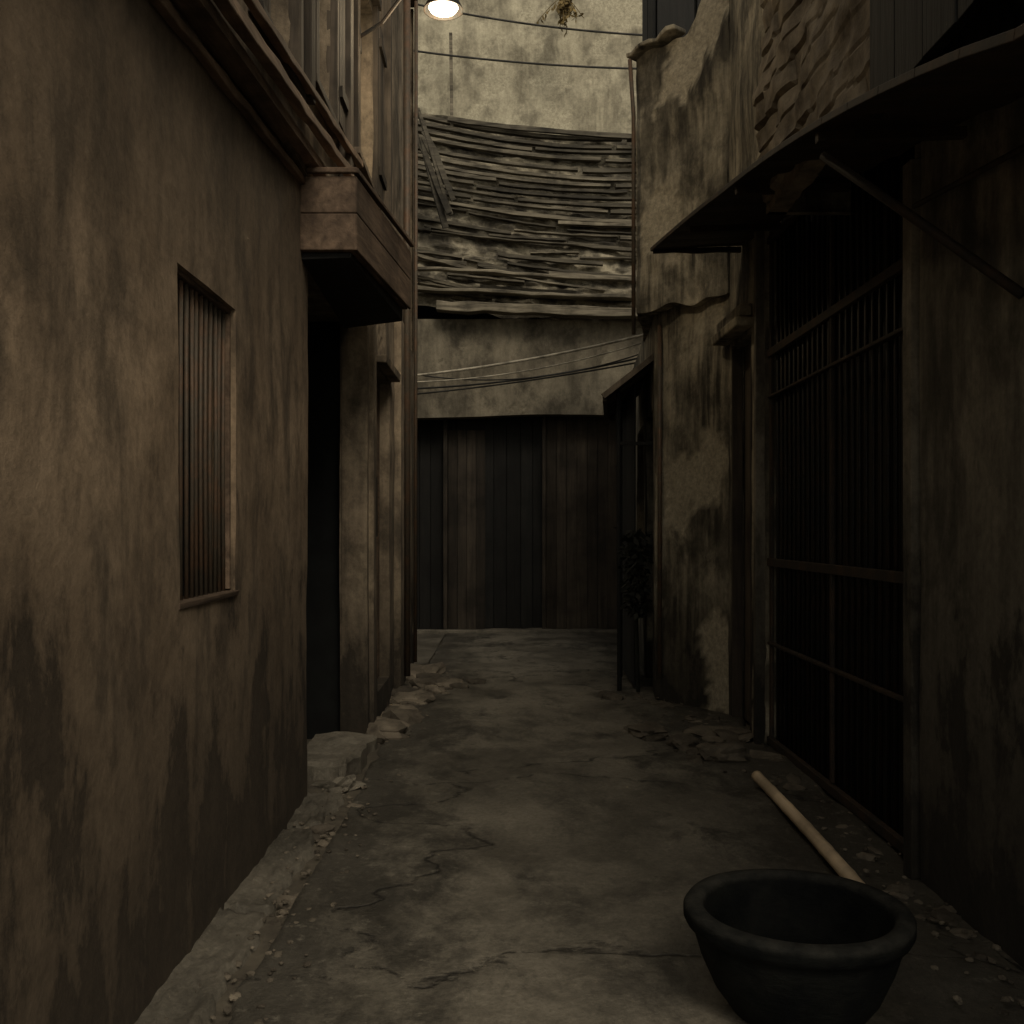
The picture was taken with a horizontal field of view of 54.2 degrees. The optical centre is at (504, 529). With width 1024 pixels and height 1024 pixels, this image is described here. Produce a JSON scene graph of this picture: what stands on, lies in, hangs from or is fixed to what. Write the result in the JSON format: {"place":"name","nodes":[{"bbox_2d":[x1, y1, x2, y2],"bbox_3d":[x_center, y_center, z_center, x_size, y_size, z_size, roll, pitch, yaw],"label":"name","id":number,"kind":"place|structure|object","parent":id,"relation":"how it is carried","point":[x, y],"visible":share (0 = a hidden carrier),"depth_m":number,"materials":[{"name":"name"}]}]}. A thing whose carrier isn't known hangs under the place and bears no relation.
{"place":"outdoors","nodes":[
{"label":"outdoors","id":0,"kind":"place"},
{"bbox_2d":[183,295,198,595],"bbox_3d":[-1.240,-0.320,3.725,0.020,1.160,0.730,0,0,0],"label":"window pane","id":1,"kind":"object","parent":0,"point":[189,451],"depth_m":3.83,"materials":[{"name":"black glass"}]},
{"bbox_2d":[308,271,339,321],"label":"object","id":2,"kind":"structure","parent":0,"point":[320,309],"depth_m":6.71,"materials":[{"name":"black"}]},
{"bbox_2d":[414,629,444,663],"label":"side lane","id":3,"kind":"structure","parent":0,"point":[427,644],"depth_m":13.10,"materials":[{"name":"concrete"}]},
{"bbox_2d":[307,635,902,855],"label":"ground","id":4,"kind":"structure","parent":0,"point":[747,726],"depth_m":7.24,"materials":[{"name":"grey stone"}]},
{"bbox_2d":[0,0,307,1023],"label":"street wall","id":5,"kind":"structure","parent":4,"relation":"on","point":[152,764],"depth_m":2.92,"materials":[{"name":"paint"}]},
{"bbox_2d":[177,267,238,609],"bbox_3d":[-1.145,-0.315,3.724,0.113,1.170,0.751,0,0,0],"label":"window frame","id":6,"kind":"object","parent":5,"relation":"attached to","point":[196,601],"visible":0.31,"depth_m":4.07,"materials":[{"name":"brown wood"}]},
{"bbox_2d":[177,275,224,599],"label":"window bars","id":7,"kind":"object","parent":6,"relation":"in","point":[197,345],"depth_m":3.75,"materials":[{"name":"brown wood"}]},
{"bbox_2d":[170,0,326,175],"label":"cornice fascia","id":8,"kind":"structure","parent":5,"relation":"attached to","point":[204,19],"depth_m":3.95,"materials":[{"name":"brown wood"}]},
{"bbox_2d":[149,0,362,183],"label":"cornice timbers","id":9,"kind":"object","parent":5,"relation":"attached to","point":[237,18],"visible":0.92,"depth_m":4.19,"materials":[{"name":"brown wood"}]},
{"bbox_2d":[210,0,402,239],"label":"wall","id":10,"kind":"structure","parent":5,"relation":"on","point":[280,16],"depth_m":7.95,"materials":[{"name":"brown paint"}]},
{"bbox_2d":[248,0,391,224],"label":"window frames","id":11,"kind":"structure","parent":10,"relation":"attached to","point":[304,39],"depth_m":6.35,"materials":[{"name":"brown wood"}]},
{"bbox_2d":[339,0,386,203],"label":"shutters","id":12,"kind":"object","parent":11,"relation":"attached to","point":[343,104],"visible":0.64,"depth_m":8.06,"materials":[{"name":"brown wood"}]},
{"bbox_2d":[300,167,413,309],"bbox_3d":[-0.868,-1.742,6.131,0.484,0.485,1.581,0,0,0],"label":"door canopy","id":13,"kind":"object","parent":10,"relation":"attached to","point":[341,214],"visible":0.85,"depth_m":5.38,"materials":[{"name":"brown wood"}]},
{"bbox_2d":[302,253,402,327],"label":"canopy soffit","id":14,"kind":"structure","parent":13,"relation":"attached to","point":[355,293],"depth_m":6.03,"materials":[{"name":"black wood"}]},
{"bbox_2d":[359,0,462,53],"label":"wall lamp","id":15,"kind":"object","parent":10,"relation":"attached to","point":[444,10],"visible":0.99,"depth_m":6.99,"materials":[{"name":"metal"}]},
{"bbox_2d":[410,0,417,7],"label":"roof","id":16,"kind":"structure","parent":10,"relation":"on","point":[411,3],"depth_m":10.87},
{"bbox_2d":[134,791,343,1023],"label":"kerb","id":17,"kind":"structure","parent":4,"relation":"on","point":[220,948],"depth_m":3.71,"materials":[{"name":"concrete"}]},
{"bbox_2d":[211,664,428,1023],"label":"dirt verge","id":18,"kind":"structure","parent":4,"relation":"on","point":[268,933],"depth_m":3.99,"materials":[{"name":"brown soil"}]},
{"bbox_2d":[164,773,400,1023],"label":"gravel","id":19,"kind":"structure","parent":18,"relation":"on","point":[283,902],"depth_m":4.00,"materials":[{"name":"grey gravel"}]},
{"bbox_2d":[342,325,368,733],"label":"jamb wall","id":20,"kind":"structure","parent":18,"relation":"on","point":[355,551],"depth_m":7.19,"materials":[{"name":"brown paint"}]},
{"bbox_2d":[307,731,376,793],"bbox_3d":[-1.054,1.481,6.313,0.505,0.190,1.294,0,0,0],"label":"stone step","id":21,"kind":"object","parent":4,"relation":"on","point":[337,760],"visible":0.84,"depth_m":6.18,"materials":[{"name":"grey stone"}]},
{"bbox_2d":[339,322,413,730],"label":"street wall","id":22,"kind":"structure","parent":4,"relation":"on","point":[385,345],"depth_m":8.55,"materials":[{"name":"brown paint"}]},
{"bbox_2d":[377,492,377,536],"bbox_3d":[-0.993,-0.176,7.550,0.060,0.454,0.062,0,0,0],"label":"meter box","id":23,"kind":"object","parent":22,"relation":"attached to","point":[377,514],"visible":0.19,"depth_m":7.57,"materials":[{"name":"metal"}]},
{"bbox_2d":[377,383,379,676],"bbox_3d":[-1.085,0.000,8.127,0.034,2.484,0.838,0,0,0],"label":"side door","id":24,"kind":"structure","parent":22,"relation":"attached to","point":[378,450],"depth_m":8.47,"materials":[{"name":"brown wood"}]},
{"bbox_2d":[369,321,403,722],"bbox_3d":[-0.951,-0.183,8.239,0.104,3.433,1.927,0,0,0],"label":"door hood and pilaster","id":25,"kind":"object","parent":22,"relation":"attached to","point":[394,372],"visible":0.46,"depth_m":8.95,"materials":[{"name":"brown paint"}]},
{"bbox_2d":[403,0,417,675],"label":"drain pipes","id":26,"kind":"object","parent":22,"relation":"attached to","point":[406,124],"visible":0.96,"depth_m":9.58,"materials":[{"name":"metal"}]},
{"bbox_2d":[410,9,413,354],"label":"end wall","id":27,"kind":"structure","parent":4,"relation":"on","point":[412,168],"depth_m":10.98,"materials":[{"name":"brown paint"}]},
{"bbox_2d":[410,0,642,633],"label":"warehouse","id":28,"kind":"structure","parent":4,"relation":"on","point":[524,211],"depth_m":15.10,"materials":[{"name":"paint"}]},
{"bbox_2d":[417,354,637,394],"bbox_3d":[0.302,-2.094,13.358,3.241,0.529,0.123,0,0,7],"label":"overhead cable","id":29,"kind":"object","parent":28,"relation":"attached to","point":[517,380],"visible":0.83,"depth_m":13.37,"materials":[{"name":"rubber"}]},
{"bbox_2d":[417,334,642,382],"bbox_3d":[0.301,-2.273,13.200,3.230,0.604,0.036,0,0,7],"label":"overhead cable","id":30,"kind":"object","parent":28,"relation":"attached to","point":[534,358],"visible":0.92,"depth_m":13.18,"materials":[{"name":"black rubber"}]},
{"bbox_2d":[418,4,641,69],"bbox_3d":[0.601,-7.650,15.493,4.414,1.227,0.118,0,0,4],"label":"overhead cable","id":31,"kind":"object","parent":28,"relation":"attached to","point":[539,25],"visible":0.67,"depth_m":15.47,"materials":[{"name":"rubber"}]},
{"bbox_2d":[443,416,616,629],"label":"door leaves","id":32,"kind":"structure","parent":28,"relation":"in","point":[581,431],"depth_m":15.00,"materials":[{"name":"brown wood"}]},
{"bbox_2d":[536,0,583,36],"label":"hanging plant","id":33,"kind":"object","parent":28,"relation":"hanging from","point":[565,8],"visible":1,"depth_m":15.50,"materials":[{"name":"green plant"}]},
{"bbox_2d":[633,317,656,694],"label":"lane wall","id":34,"kind":"structure","parent":4,"relation":"on","point":[645,481],"depth_m":10.04,"materials":[{"name":"grey paint"}]},
{"bbox_2d":[601,353,653,425],"bbox_3d":[1.265,-1.420,10.100,0.620,0.519,2.326,0,0,5],"label":"door awning","id":35,"kind":"object","parent":34,"relation":"attached to","point":[636,376],"depth_m":9.45,"materials":[{"name":"brown wood"}]},
{"bbox_2d":[654,295,729,713],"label":"angled wall","id":36,"kind":"structure","parent":4,"relation":"on","point":[695,465],"depth_m":8.41,"materials":[{"name":"grey paint"}]},
{"bbox_2d":[628,59,661,677],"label":"pipes","id":37,"kind":"object","parent":36,"relation":"attached to","point":[659,492],"visible":1,"depth_m":8.76,"materials":[{"name":"metal"}]},
{"bbox_2d":[636,0,729,314],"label":"parapet wall","id":38,"kind":"structure","parent":36,"relation":"on","point":[682,92],"depth_m":8.40,"materials":[{"name":"grey paint"}]},
{"bbox_2d":[626,24,685,61],"bbox_3d":[1.291,-4.174,8.586,0.203,0.105,0.536,0,0,-39],"label":"coping","id":39,"kind":"object","parent":38,"relation":"on","point":[668,34],"visible":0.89,"depth_m":8.52,"materials":[{"name":"grey paint"}]},
{"bbox_2d":[711,303,753,345],"bbox_3d":[1.730,-1.563,7.621,0.150,0.182,0.848,0,0,0],"label":"door hood","id":40,"kind":"object","parent":36,"relation":"attached to","point":[735,323],"depth_m":7.42,"materials":[{"name":"grey paint"}]},
{"bbox_2d":[728,0,1023,745],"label":"street wall","id":41,"kind":"structure","parent":4,"relation":"on","point":[989,18],"depth_m":6.92,"materials":[{"name":"grey paint"}]},
{"bbox_2d":[732,336,751,730],"bbox_3d":[1.864,0.026,7.626,0.132,2.952,0.652,0,0,0],"label":"side door","id":42,"kind":"structure","parent":41,"relation":"attached to","point":[737,532],"depth_m":7.90,"materials":[{"name":"brown wood"}]},
{"bbox_2d":[728,0,765,181],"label":"wall","id":43,"kind":"structure","parent":41,"relation":"on","point":[747,29],"depth_m":7.51,"materials":[{"name":"grey paint"}]},
{"bbox_2d":[650,23,1023,298],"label":"metal awning","id":44,"kind":"object","parent":41,"relation":"attached to","point":[941,97],"visible":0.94,"depth_m":3.83,"materials":[{"name":"black metal"}]},
{"bbox_2d":[753,158,920,879],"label":"gate posts","id":45,"kind":"object","parent":41,"relation":"attached to","point":[911,517],"visible":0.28,"depth_m":4.33,"materials":[{"name":"black metal"}]},
{"bbox_2d":[767,215,902,852],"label":"gate rails","id":46,"kind":"object","parent":45,"relation":"attached to","point":[832,570],"visible":0.49,"depth_m":5.61,"materials":[{"name":"black metal"}]},
{"bbox_2d":[776,147,914,836],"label":"gate bars","id":47,"kind":"object","parent":45,"relation":"attached to","point":[784,490],"visible":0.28,"depth_m":5.53,"materials":[{"name":"black metal"}]},
{"bbox_2d":[792,149,909,835],"bbox_3d":[1.944,-0.300,5.667,0.027,3.600,2.533,0,0,0],"label":"gate sheet","id":48,"kind":"object","parent":41,"relation":"attached to","point":[892,502],"visible":0.09,"depth_m":5.40,"materials":[{"name":"black metal"}]},
{"bbox_2d":[919,2,1023,967],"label":"pier","id":49,"kind":"structure","parent":4,"relation":"on","point":[971,723],"depth_m":3.77,"materials":[{"name":"paint"}]},
{"bbox_2d":[228,628,1023,1023],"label":"alley path","id":50,"kind":"structure","parent":0,"point":[542,836],"depth_m":4.41,"materials":[{"name":"concrete"}]},
{"bbox_2d":[366,662,485,744],"bbox_3d":[-0.682,1.481,8.778,1.012,0.193,3.686,0,0,0],"label":"rubble","id":51,"kind":"object","parent":50,"relation":"on","point":[399,716],"visible":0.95,"depth_m":8.57,"materials":[{"name":"stone"}]},
{"bbox_2d":[614,527,653,692],"bbox_3d":[1.190,0.735,9.110,0.370,1.530,0.635,0,0,0],"label":"dried shrub","id":52,"kind":"object","parent":50,"relation":"on","point":[637,591],"visible":1,"depth_m":9.10,"materials":[{"name":"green plant"}]},
{"bbox_2d":[616,385,652,690],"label":"awning posts","id":53,"kind":"object","parent":50,"relation":"on","point":[626,443],"visible":0.87,"depth_m":9.47,"materials":[{"name":"brown wood"}]},
{"bbox_2d":[623,721,746,761],"bbox_3d":[1.229,1.463,6.952,0.336,0.171,1.306,0,0,-22],"label":"broken brick","id":54,"kind":"object","parent":50,"relation":"on","point":[727,752],"visible":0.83,"depth_m":6.78,"materials":[{"name":"stone"}]},
{"bbox_2d":[597,690,785,772],"bbox_3d":[1.349,1.492,7.714,0.859,0.127,3.148,0,0,-7],"label":"rubble","id":55,"kind":"object","parent":50,"relation":"on","point":[727,733],"visible":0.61,"depth_m":7.19,"materials":[{"name":"stone"}]},
{"bbox_2d":[683,869,916,1023],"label":"clay pot","id":56,"kind":"object","parent":50,"relation":"on","point":[784,946],"visible":1,"depth_m":2.93,"materials":[{"name":"black ceramic"}]},
{"bbox_2d":[751,771,864,883],"bbox_3d":[1.454,1.442,4.850,0.078,0.071,2.002,0,0,2],"label":"bamboo pole","id":57,"kind":"object","parent":50,"relation":"on","point":[835,860],"visible":0.82,"depth_m":4.75,"materials":[{"name":"brown wood"}]},
{"bbox_2d":[769,773,1023,1014],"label":"gravel","id":58,"kind":"structure","parent":50,"relation":"on","point":[945,914],"depth_m":3.92,"materials":[{"name":"grey gravel"}]},
{"bbox_2d":[642,0,700,41],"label":"attic boards","id":59,"kind":"object","parent":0,"point":[679,13],"visible":0.02,"depth_m":9.56,"materials":[{"name":"wood"}]},
{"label":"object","id":60,"kind":"object","parent":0,"visible":0},
{"bbox_2d":[752,0,869,214],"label":"eroded masonry","id":61,"kind":"object","parent":60,"relation":"attached to","point":[815,62],"visible":0.8,"depth_m":4.72,"materials":[{"name":"brown stone"}]},
{"bbox_2d":[766,181,856,214],"bbox_3d":[1.660,-2.900,5.373,0.500,2.400,0.060,0,0,0],"label":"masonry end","id":62,"kind":"object","parent":61,"relation":"attached to","point":[835,203],"visible":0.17,"depth_m":5.40,"materials":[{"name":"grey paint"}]},
{"bbox_2d":[870,0,987,118],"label":"boarding","id":63,"kind":"object","parent":61,"relation":"attached to","point":[906,36],"visible":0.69,"depth_m":3.29,"materials":[{"name":"wood"}]},
{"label":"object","id":64,"kind":"object","parent":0,"visible":0},
{"bbox_3d":[2.110,-1.975,10.750,1.780,0.090,5.300,0,0,0],"label":"floor slab","id":65,"kind":"object","parent":64,"relation":"on","visible":0},
{"bbox_2d":[636,157,651,341],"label":"parapet side","id":66,"kind":"structure","parent":65,"relation":"on","point":[645,321],"depth_m":9.21,"materials":[{"name":"grey paint"}]},
{"bbox_2d":[656,0,696,36],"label":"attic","id":67,"kind":"object","parent":65,"relation":"on","point":[695,7],"depth_m":9.60,"materials":[{"name":"wood"}]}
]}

